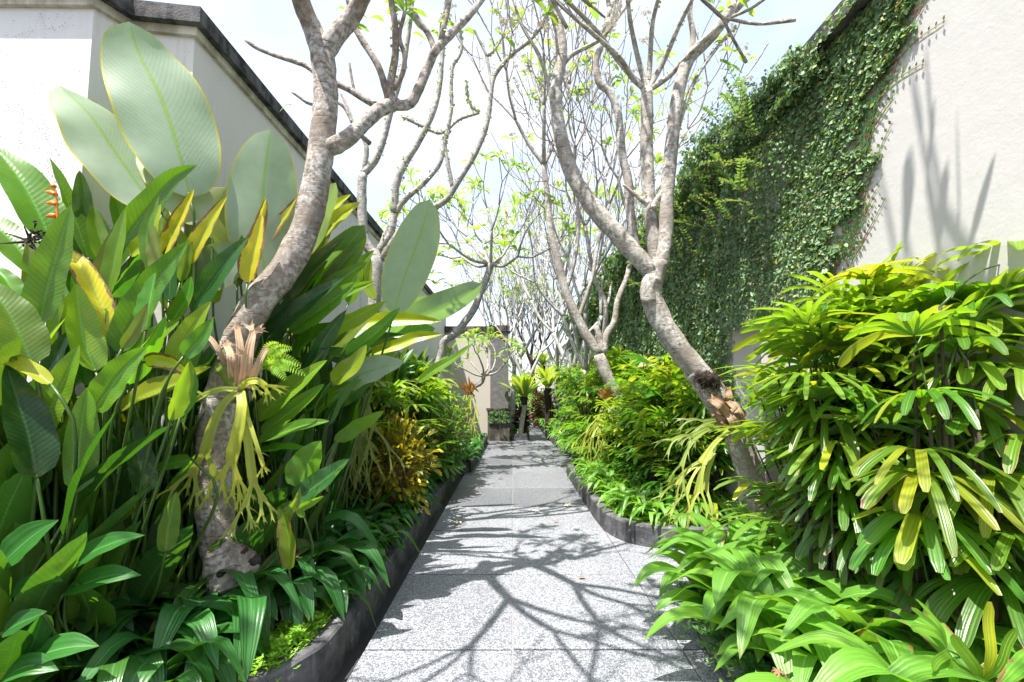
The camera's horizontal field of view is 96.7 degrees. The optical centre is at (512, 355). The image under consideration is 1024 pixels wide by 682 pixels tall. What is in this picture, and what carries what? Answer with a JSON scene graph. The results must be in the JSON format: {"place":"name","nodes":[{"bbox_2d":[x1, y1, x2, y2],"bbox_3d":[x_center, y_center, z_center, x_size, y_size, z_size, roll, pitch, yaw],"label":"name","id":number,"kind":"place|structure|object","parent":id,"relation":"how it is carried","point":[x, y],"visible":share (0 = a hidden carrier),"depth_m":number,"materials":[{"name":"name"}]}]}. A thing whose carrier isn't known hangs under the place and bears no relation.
{"place":"outdoors","nodes":[
{"label":"outdoors","id":0,"kind":"place"},
{"bbox_2d":[215,457,468,681],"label":"soil","id":1,"kind":"structure","parent":0,"point":[279,619],"depth_m":2.67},
{"bbox_2d":[0,319,69,544],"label":"heliconia","id":2,"kind":"object","parent":1,"relation":"on","point":[16,489],"visible":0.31,"depth_m":1.89,"materials":[{"name":"green plant"}]},
{"bbox_2d":[0,520,98,681],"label":"ginger plant","id":3,"kind":"object","parent":1,"relation":"on","point":[41,651],"visible":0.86,"depth_m":1.69,"materials":[{"name":"green plant"}]},
{"bbox_2d":[0,148,146,633],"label":"heliconia","id":4,"kind":"object","parent":1,"relation":"on","point":[32,417],"visible":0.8,"depth_m":1.94,"materials":[{"name":"green plant"}]},
{"bbox_2d":[0,412,172,679],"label":"heliconia","id":5,"kind":"object","parent":1,"relation":"on","point":[62,563],"visible":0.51,"depth_m":1.83,"materials":[{"name":"green plant"}]},
{"bbox_2d":[41,514,143,676],"bbox_3d":[-1.823,1.079,1.870,0.617,0.838,0.262,1,-4,-14],"label":"ginger plant","id":6,"kind":"object","parent":1,"relation":"on","point":[97,576],"visible":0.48,"depth_m":1.85,"materials":[{"name":"green plant"}]},
{"bbox_2d":[21,196,193,546],"bbox_3d":[-2.261,0.362,2.447,1.239,2.354,0.520,0,-4,0],"label":"heliconia","id":7,"kind":"object","parent":1,"relation":"on","point":[107,262],"visible":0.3,"depth_m":2.33,"materials":[{"name":"green plant"}]},
{"bbox_2d":[43,421,200,627],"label":"heliconia","id":8,"kind":"object","parent":1,"relation":"on","point":[143,584],"visible":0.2,"depth_m":2.20,"materials":[{"name":"green plant"}]},
{"bbox_2d":[32,272,214,600],"bbox_3d":[-1.944,0.514,2.167,1.240,2.010,0.385,0,-4,6],"label":"heliconia","id":9,"kind":"object","parent":1,"relation":"on","point":[191,348],"visible":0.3,"depth_m":2.08,"materials":[{"name":"green plant"}]},
{"bbox_2d":[45,159,207,580],"bbox_3d":[-2.133,0.221,2.517,0.948,2.647,0.744,-4,-6,44],"label":"heliconia","id":10,"kind":"object","parent":1,"relation":"on","point":[90,298],"visible":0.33,"depth_m":2.25,"materials":[{"name":"green plant"}]},
{"bbox_2d":[0,591,268,681],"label":"strap leaf plant","id":11,"kind":"object","parent":1,"relation":"on","point":[113,672],"visible":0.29,"depth_m":1.88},
{"bbox_2d":[52,565,237,681],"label":"strap leaf plant","id":12,"kind":"object","parent":1,"relation":"on","point":[226,604],"visible":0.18,"depth_m":2.06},
{"bbox_2d":[75,165,247,618],"bbox_3d":[-1.859,0.257,2.341,0.932,2.555,0.578,-3,-5,31],"label":"heliconia","id":13,"kind":"object","parent":1,"relation":"on","point":[214,273],"visible":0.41,"depth_m":2.27,"materials":[{"name":"green plant"}]},
{"bbox_2d":[53,594,270,681],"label":"strap leaf plant","id":14,"kind":"object","parent":1,"relation":"on","point":[137,669],"visible":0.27,"depth_m":1.90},
{"bbox_2d":[89,612,245,681],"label":"strap leaf plant","id":15,"kind":"object","parent":1,"relation":"on","point":[224,645],"visible":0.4,"depth_m":1.92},
{"bbox_2d":[49,22,296,582],"bbox_3d":[-1.982,-0.149,2.699,1.208,3.407,0.480,2,-5,-28],"label":"paddle leaf plant","id":16,"kind":"object","parent":1,"relation":"on","point":[160,120],"visible":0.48,"depth_m":2.58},
{"bbox_2d":[87,587,270,669],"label":"strap leaf plant","id":17,"kind":"object","parent":1,"relation":"on","point":[202,624],"visible":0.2,"depth_m":2.03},
{"bbox_2d":[53,555,316,681],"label":"strap leaf plant","id":18,"kind":"object","parent":1,"relation":"on","point":[246,581],"visible":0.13,"depth_m":2.21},
{"bbox_2d":[109,568,297,653],"bbox_3d":[-1.679,1.339,2.396,1.017,0.399,0.977,11,-17,-37],"label":"strap leaf plant","id":19,"kind":"object","parent":1,"relation":"on","point":[171,618],"visible":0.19,"depth_m":2.09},
{"bbox_2d":[134,346,284,558],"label":"heliconia","id":20,"kind":"object","parent":1,"relation":"on","point":[208,357],"visible":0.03,"depth_m":2.62,"materials":[{"name":"green plant"}]},
{"bbox_2d":[154,567,301,633],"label":"strap leaf plant","id":21,"kind":"object","parent":1,"relation":"on","point":[281,578],"visible":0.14,"depth_m":2.41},
{"bbox_2d":[169,425,322,583],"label":"heliconia","id":22,"kind":"object","parent":1,"relation":"on","point":[257,540],"visible":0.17,"depth_m":2.66,"materials":[{"name":"green plant"}]},
{"bbox_2d":[158,538,337,681],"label":"strap leaf plant","id":23,"kind":"object","parent":1,"relation":"on","point":[247,619],"visible":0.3,"depth_m":2.10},
{"bbox_2d":[173,554,325,637],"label":"strap leaf plant","id":24,"kind":"object","parent":1,"relation":"on","point":[190,592],"visible":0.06,"depth_m":2.37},
{"bbox_2d":[172,576,353,681],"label":"groundcover","id":25,"kind":"object","parent":1,"relation":"on","point":[282,640],"visible":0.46,"depth_m":2.33,"materials":[{"name":"green plant"}]},
{"bbox_2d":[193,574,354,620],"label":"strap leaf plant","id":26,"kind":"object","parent":1,"relation":"on","point":[304,590],"visible":0.2,"depth_m":2.45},
{"bbox_2d":[194,510,378,591],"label":"strap leaf plant","id":27,"kind":"object","parent":1,"relation":"on","point":[358,522],"visible":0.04,"depth_m":3.21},
{"bbox_2d":[211,194,366,561],"bbox_3d":[-1.447,0.199,2.903,0.904,2.744,0.527,3,-5,-34],"label":"heliconia","id":28,"kind":"object","parent":1,"relation":"on","point":[323,299],"visible":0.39,"depth_m":2.88,"materials":[{"name":"green plant"}]},
{"bbox_2d":[240,347,348,580],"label":"heliconia","id":29,"kind":"object","parent":1,"relation":"on","point":[307,477],"visible":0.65,"depth_m":2.73,"materials":[{"name":"green plant"}]},
{"bbox_2d":[225,556,377,639],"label":"strap leaf plant","id":30,"kind":"object","parent":1,"relation":"on","point":[325,575],"visible":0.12,"depth_m":2.63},
{"bbox_2d":[165,183,439,526],"bbox_3d":[-1.292,0.200,2.986,1.018,2.761,1.362,-2,-5,27],"label":"paddle leaf plant","id":31,"kind":"object","parent":1,"relation":"on","point":[410,258],"visible":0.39,"depth_m":3.34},
{"bbox_2d":[257,224,384,533],"bbox_3d":[-1.383,0.338,3.154,1.002,2.502,0.391,0,-4,0],"label":"heliconia","id":32,"kind":"object","parent":1,"relation":"on","point":[345,258],"visible":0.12,"depth_m":3.13,"materials":[{"name":"green plant"}]},
{"bbox_2d":[290,340,360,525],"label":"heliconia","id":33,"kind":"object","parent":1,"relation":"on","point":[348,414],"visible":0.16,"depth_m":3.46,"materials":[{"name":"green plant"}]},
{"bbox_2d":[255,261,399,541],"bbox_3d":[-1.374,0.473,3.216,1.148,2.248,0.768,0,-4,0],"label":"heliconia","id":34,"kind":"object","parent":1,"relation":"on","point":[348,365],"visible":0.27,"depth_m":3.15,"materials":[{"name":"green plant"}]},
{"bbox_2d":[279,527,381,627],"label":"strap leaf plant","id":35,"kind":"object","parent":1,"relation":"on","point":[330,548],"visible":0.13,"depth_m":2.88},
{"bbox_2d":[300,507,389,614],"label":"strap leaf plant","id":36,"kind":"object","parent":1,"relation":"on","point":[369,550],"visible":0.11,"depth_m":2.97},
{"bbox_2d":[333,368,416,508],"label":"fan palm","id":37,"kind":"object","parent":1,"relation":"on","point":[379,383],"visible":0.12,"depth_m":4.75,"materials":[{"name":"plant"}]},
{"bbox_2d":[292,281,481,494],"bbox_3d":[-1.117,0.491,3.930,1.693,2.321,0.916,0,-4,0],"label":"paddle leaf plant","id":38,"kind":"object","parent":1,"relation":"on","point":[443,304],"visible":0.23,"depth_m":4.12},
{"bbox_2d":[348,379,441,508],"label":"fan palm","id":39,"kind":"object","parent":1,"relation":"on","point":[391,392],"visible":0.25,"depth_m":5.10,"materials":[{"name":"plant"}]},
{"bbox_2d":[348,403,442,519],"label":"croton bush","id":40,"kind":"object","parent":1,"relation":"on","point":[420,457],"visible":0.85,"depth_m":4.67,"materials":[{"name":"yellow plant"}]},
{"bbox_2d":[320,250,471,510],"bbox_3d":[-1.197,0.410,4.507,1.412,2.576,1.974,0,-4,0],"label":"heliconia","id":41,"kind":"object","parent":1,"relation":"on","point":[396,341],"visible":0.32,"depth_m":3.92,"materials":[{"name":"green plant"}]},
{"bbox_2d":[396,376,463,478],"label":"fan palm","id":42,"kind":"object","parent":1,"relation":"on","point":[430,397],"visible":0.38,"depth_m":6.27,"materials":[{"name":"plant"}]},
{"bbox_2d":[339,0,548,352],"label":"frangipani tree","id":43,"kind":"object","parent":1,"relation":"on","point":[381,249],"visible":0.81,"depth_m":4.65,"materials":[{"name":"grey plant"}]},
{"bbox_2d":[337,391,410,503],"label":"staghorn fern","id":44,"kind":"object","parent":43,"relation":"attached to","point":[362,456],"visible":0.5,"depth_m":3.99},
{"bbox_2d":[419,390,477,481],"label":"flowering shrub","id":45,"kind":"object","parent":1,"relation":"on","point":[451,447],"visible":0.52,"depth_m":6.92,"materials":[{"name":"green plant"}]},
{"bbox_2d":[432,326,526,430],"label":"frangipani tree","id":46,"kind":"object","parent":1,"relation":"on","point":[483,374],"visible":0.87,"depth_m":11.53,"materials":[{"name":"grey plant"}]},
{"bbox_2d":[376,151,586,412],"bbox_3d":[-0.701,-0.808,8.086,3.543,5.524,3.136,3,-5,-32],"label":"frangipani tree","id":47,"kind":"object","parent":1,"relation":"on","point":[489,263],"visible":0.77,"depth_m":8.22,"materials":[{"name":"grey plant"}]},
{"bbox_2d":[331,426,548,681],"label":"gutter floor","id":48,"kind":"structure","parent":0,"point":[347,668],"depth_m":3.22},
{"bbox_2d":[236,463,459,681],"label":"garden kerb","id":49,"kind":"structure","parent":48,"relation":"on","point":[323,656],"depth_m":2.65,"materials":[{"name":"concrete"}]},
{"bbox_2d":[444,326,489,434],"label":"end wall","id":50,"kind":"structure","parent":48,"relation":"on","point":[482,397],"depth_m":13.68,"materials":[{"name":"paint"}]},
{"bbox_2d":[486,325,510,440],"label":"stone pillar","id":51,"kind":"structure","parent":48,"relation":"on","point":[499,402],"depth_m":13.52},
{"bbox_2d":[474,272,547,332],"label":"frangipani tree","id":52,"kind":"object","parent":48,"relation":"on","point":[508,311],"visible":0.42,"depth_m":15.64,"materials":[{"name":"grey plant"}]},
{"bbox_2d":[493,250,566,414],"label":"frangipani tree","id":53,"kind":"object","parent":48,"relation":"on","point":[531,360],"visible":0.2,"depth_m":19.91,"materials":[{"name":"pale bark"},{"name":"leaf"},{"name":"petal"}]},
{"bbox_2d":[567,464,728,548],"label":"garden kerb","id":54,"kind":"structure","parent":48,"relation":"on","point":[609,521],"depth_m":4.57,"materials":[{"name":"concrete"}]},
{"bbox_2d":[145,0,840,374],"label":"sky","id":55,"kind":"structure","parent":0,"point":[272,25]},
{"bbox_2d":[193,0,795,596],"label":"frangipani tree","id":56,"kind":"object","parent":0,"point":[271,284],"visible":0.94,"depth_m":2.84,"materials":[{"name":"grey plant"}]},
{"bbox_2d":[147,319,288,544],"bbox_3d":[-1.535,0.381,2.420,0.632,1.180,0.254,0,-4,0],"label":"staghorn fern","id":57,"kind":"object","parent":56,"relation":"attached to","point":[239,370],"visible":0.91,"depth_m":2.39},
{"bbox_2d":[255,341,305,379],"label":"fern","id":58,"kind":"object","parent":56,"relation":"attached to","point":[272,362],"visible":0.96,"depth_m":2.51,"materials":[{"name":"green plant"}]},
{"bbox_2d":[347,420,726,681],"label":"path","id":59,"kind":"structure","parent":0,"point":[494,587],"depth_m":3.27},
{"bbox_2d":[447,195,595,428],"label":"frangipani tree","id":60,"kind":"object","parent":59,"relation":"on","point":[512,399],"visible":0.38,"depth_m":17.23,"materials":[{"name":"grey plant"}]},
{"bbox_2d":[450,213,611,433],"bbox_3d":[0.606,-0.711,14.229,5.106,6.567,3.137,0,-4,0],"label":"frangipani tree","id":61,"kind":"object","parent":59,"relation":"on","point":[524,407],"visible":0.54,"depth_m":14.07,"materials":[{"name":"grey plant"}]},
{"bbox_2d":[551,415,750,524],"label":"soil","id":62,"kind":"structure","parent":0,"point":[636,515],"depth_m":5.27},
{"bbox_2d":[440,91,662,413],"bbox_3d":[0.655,-1.596,9.377,4.509,7.622,4.749,0,-4,0],"label":"frangipani tree","id":63,"kind":"object","parent":62,"relation":"on","point":[585,361],"visible":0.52,"depth_m":9.37,"materials":[{"name":"grey plant"}]},
{"bbox_2d":[482,175,624,425],"bbox_3d":[1.217,-1.746,16.044,5.433,8.907,5.629,-3,-5,31],"label":"frangipani tree","id":64,"kind":"object","parent":62,"relation":"on","point":[558,363],"visible":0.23,"depth_m":15.50,"materials":[{"name":"grey plant"}]},
{"bbox_2d":[558,370,612,455],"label":"fan palm","id":65,"kind":"object","parent":62,"relation":"on","point":[588,380],"visible":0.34,"depth_m":8.34,"materials":[{"name":"plant"}]},
{"bbox_2d":[566,383,618,462],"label":"fan palm","id":66,"kind":"object","parent":62,"relation":"on","point":[588,418],"visible":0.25,"depth_m":7.51,"materials":[{"name":"plant"}]},
{"bbox_2d":[449,0,768,413],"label":"frangipani tree","id":67,"kind":"object","parent":62,"relation":"on","point":[600,359],"visible":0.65,"depth_m":7.22,"materials":[{"name":"grey plant"}]},
{"bbox_2d":[573,385,623,466],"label":"staghorn fern","id":68,"kind":"object","parent":67,"relation":"attached to","point":[606,393],"visible":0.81,"depth_m":6.74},
{"bbox_2d":[601,380,676,483],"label":"fan palm","id":69,"kind":"object","parent":62,"relation":"on","point":[629,396],"visible":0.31,"depth_m":5.86,"materials":[{"name":"plant"}]},
{"bbox_2d":[602,350,684,471],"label":"fan palm","id":70,"kind":"object","parent":62,"relation":"on","point":[631,378],"visible":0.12,"depth_m":6.50,"materials":[{"name":"plant"}]},
{"bbox_2d":[618,410,677,490],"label":"fan palm","id":71,"kind":"object","parent":62,"relation":"on","point":[651,443],"visible":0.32,"depth_m":5.35,"materials":[{"name":"green plant"}]},
{"bbox_2d":[512,0,785,532],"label":"frangipani tree","id":72,"kind":"object","parent":62,"relation":"on","point":[651,266],"visible":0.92,"depth_m":4.36,"materials":[{"name":"grey plant"}]},
{"bbox_2d":[650,386,745,532],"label":"staghorn fern","id":73,"kind":"object","parent":72,"relation":"attached to","point":[729,409],"visible":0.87,"depth_m":3.91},
{"bbox_2d":[617,384,718,493],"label":"fan palm","id":74,"kind":"object","parent":62,"relation":"on","point":[658,414],"visible":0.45,"depth_m":5.20,"materials":[{"name":"plant"}]},
{"bbox_2d":[646,416,730,510],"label":"fan palm","id":75,"kind":"object","parent":62,"relation":"on","point":[666,471],"visible":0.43,"depth_m":4.79,"materials":[{"name":"green plant"}]},
{"bbox_2d":[646,379,756,520],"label":"fan palm","id":76,"kind":"object","parent":62,"relation":"on","point":[716,470],"visible":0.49,"depth_m":4.82,"materials":[{"name":"green plant"}]},
{"label":"soil","id":77,"kind":"structure","parent":0,"visible":0},
{"bbox_2d":[634,525,757,597],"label":"broad strap plant","id":78,"kind":"object","parent":77,"relation":"on","point":[717,536],"visible":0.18,"depth_m":3.07,"materials":[{"name":"green plant"}]},
{"bbox_2d":[655,560,736,625],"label":"broad strap plant","id":79,"kind":"object","parent":77,"relation":"on","point":[690,597],"visible":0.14,"depth_m":2.72,"materials":[{"name":"green plant"}]},
{"bbox_2d":[657,512,780,567],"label":"broad strap plant","id":80,"kind":"object","parent":77,"relation":"on","point":[752,532],"visible":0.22,"depth_m":3.35,"materials":[{"name":"green plant"}]},
{"bbox_2d":[648,532,798,631],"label":"broad strap plant","id":81,"kind":"object","parent":77,"relation":"on","point":[782,576],"visible":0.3,"depth_m":2.74,"materials":[{"name":"green plant"}]},
{"bbox_2d":[674,577,776,681],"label":"groundcover","id":82,"kind":"object","parent":77,"relation":"on","point":[746,660],"visible":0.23,"depth_m":2.27,"materials":[{"name":"green plant"}]},
{"bbox_2d":[632,550,819,623],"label":"broad strap plant","id":83,"kind":"object","parent":77,"relation":"on","point":[714,600],"visible":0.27,"depth_m":2.38,"materials":[{"name":"green plant"}]},
{"bbox_2d":[643,547,842,678],"bbox_3d":[1.268,1.340,2.339,0.965,0.446,0.987,-3,1,35],"label":"broad strap plant","id":84,"kind":"object","parent":77,"relation":"on","point":[750,620],"visible":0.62,"depth_m":2.31,"materials":[{"name":"green plant"}]},
{"bbox_2d":[704,544,823,591],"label":"broad strap plant","id":85,"kind":"object","parent":77,"relation":"on","point":[752,583],"visible":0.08,"depth_m":2.50,"materials":[{"name":"green plant"}]},
{"bbox_2d":[708,364,834,532],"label":"fan palm","id":86,"kind":"object","parent":77,"relation":"on","point":[773,492],"visible":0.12,"depth_m":3.63,"materials":[{"name":"plant"}]},
{"bbox_2d":[704,329,854,580],"bbox_3d":[2.186,0.693,2.992,1.503,1.821,1.399,2,-5,-27],"label":"fan palm","id":87,"kind":"object","parent":77,"relation":"on","point":[781,533],"visible":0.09,"depth_m":3.11,"materials":[{"name":"plant"}]},
{"bbox_2d":[721,585,913,671],"bbox_3d":[1.544,1.333,2.351,0.992,0.458,0.990,-1,-4,17],"label":"broad strap plant","id":88,"kind":"object","parent":77,"relation":"on","point":[883,593],"visible":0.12,"depth_m":2.16,"materials":[{"name":"green plant"}]},
{"bbox_2d":[714,589,923,681],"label":"broad strap plant","id":89,"kind":"object","parent":77,"relation":"on","point":[803,662],"visible":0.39,"depth_m":2.02,"materials":[{"name":"green plant"}]},
{"bbox_2d":[771,553,884,616],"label":"broad strap plant","id":90,"kind":"object","parent":77,"relation":"on","point":[796,568],"visible":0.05,"depth_m":2.58,"materials":[{"name":"green plant"}]},
{"bbox_2d":[732,605,932,681],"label":"broad strap plant","id":91,"kind":"object","parent":77,"relation":"on","point":[803,627],"visible":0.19,"depth_m":1.98,"materials":[{"name":"green plant"}]},
{"bbox_2d":[715,587,977,681],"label":"broad strap plant","id":92,"kind":"object","parent":77,"relation":"on","point":[809,603],"visible":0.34,"depth_m":1.95,"materials":[{"name":"green plant"}]},
{"bbox_2d":[780,464,928,586],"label":"fan palm","id":93,"kind":"object","parent":77,"relation":"on","point":[818,557],"visible":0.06,"depth_m":2.41,"materials":[{"name":"green plant"}]},
{"bbox_2d":[770,629,941,681],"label":"broad strap plant","id":94,"kind":"object","parent":77,"relation":"on","point":[851,659],"visible":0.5,"depth_m":1.61,"materials":[{"name":"green plant"}]},
{"bbox_2d":[776,246,952,461],"bbox_3d":[2.375,0.427,2.628,1.574,2.264,0.825,0,-4,0],"label":"fan palm","id":95,"kind":"object","parent":77,"relation":"on","point":[876,276],"visible":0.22,"depth_m":2.55,"materials":[{"name":"green plant"}]},
{"bbox_2d":[731,240,1013,598],"bbox_3d":[2.160,0.461,2.586,1.786,2.199,1.144,0,-4,0],"label":"fan palm","id":96,"kind":"object","parent":77,"relation":"on","point":[827,393],"visible":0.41,"depth_m":2.49,"materials":[{"name":"green plant"}]},
{"bbox_2d":[772,616,983,681],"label":"broad strap plant","id":97,"kind":"object","parent":77,"relation":"on","point":[821,623],"visible":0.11,"depth_m":1.91,"materials":[{"name":"green plant"}]},
{"bbox_2d":[787,384,1023,616],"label":"fan palm","id":98,"kind":"object","parent":77,"relation":"on","point":[889,428],"visible":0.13,"depth_m":2.30,"materials":[{"name":"plant"}]},
{"bbox_2d":[793,569,1022,681],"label":"broad strap plant","id":99,"kind":"object","parent":77,"relation":"on","point":[828,580],"visible":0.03,"depth_m":2.29,"materials":[{"name":"green plant"}]},
{"bbox_2d":[846,604,1000,679],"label":"broad strap plant","id":100,"kind":"object","parent":77,"relation":"on","point":[976,649],"visible":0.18,"depth_m":1.84,"materials":[{"name":"green plant"}]},
{"bbox_2d":[837,240,1023,647],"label":"fan palm","id":101,"kind":"object","parent":77,"relation":"on","point":[977,566],"visible":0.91,"depth_m":1.94,"materials":[{"name":"green plant"}]},
{"bbox_2d":[840,616,1023,681],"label":"broad strap plant","id":102,"kind":"object","parent":77,"relation":"on","point":[914,666],"visible":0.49,"depth_m":1.57,"materials":[{"name":"green plant"}]},
{"bbox_2d":[911,599,1018,681],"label":"fan palm","id":103,"kind":"object","parent":77,"relation":"on","point":[993,666],"visible":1,"depth_m":1.56,"materials":[{"name":"green plant"}]},
{"bbox_2d":[981,623,1023,681],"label":"broad strap plant","id":104,"kind":"object","parent":77,"relation":"on","point":[1013,670],"visible":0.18,"depth_m":1.52,"materials":[{"name":"green plant"}]},
{"label":"ground","id":105,"kind":"structure","parent":0,"visible":0},
{"bbox_2d":[0,0,445,524],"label":"garden wall","id":106,"kind":"structure","parent":105,"relation":"on","point":[46,46],"depth_m":2.75,"materials":[{"name":"white paint"}]},
{"bbox_2d":[473,161,639,433],"bbox_3d":[1.762,-1.090,11.290,4.592,6.877,4.239,3,-5,-31],"label":"frangipani tree","id":107,"kind":"object","parent":105,"relation":"on","point":[583,284],"visible":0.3,"depth_m":11.35,"materials":[{"name":"grey plant"}]},
{"bbox_2d":[572,0,1023,522],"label":"garden wall","id":108,"kind":"structure","parent":105,"relation":"on","point":[948,173],"depth_m":2.52,"materials":[{"name":"paint"}]},
{"bbox_2d":[559,0,944,500],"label":"creeping fig","id":109,"kind":"object","parent":108,"relation":"attached to","point":[704,192],"visible":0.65,"depth_m":3.95,"materials":[{"name":"green plant"}]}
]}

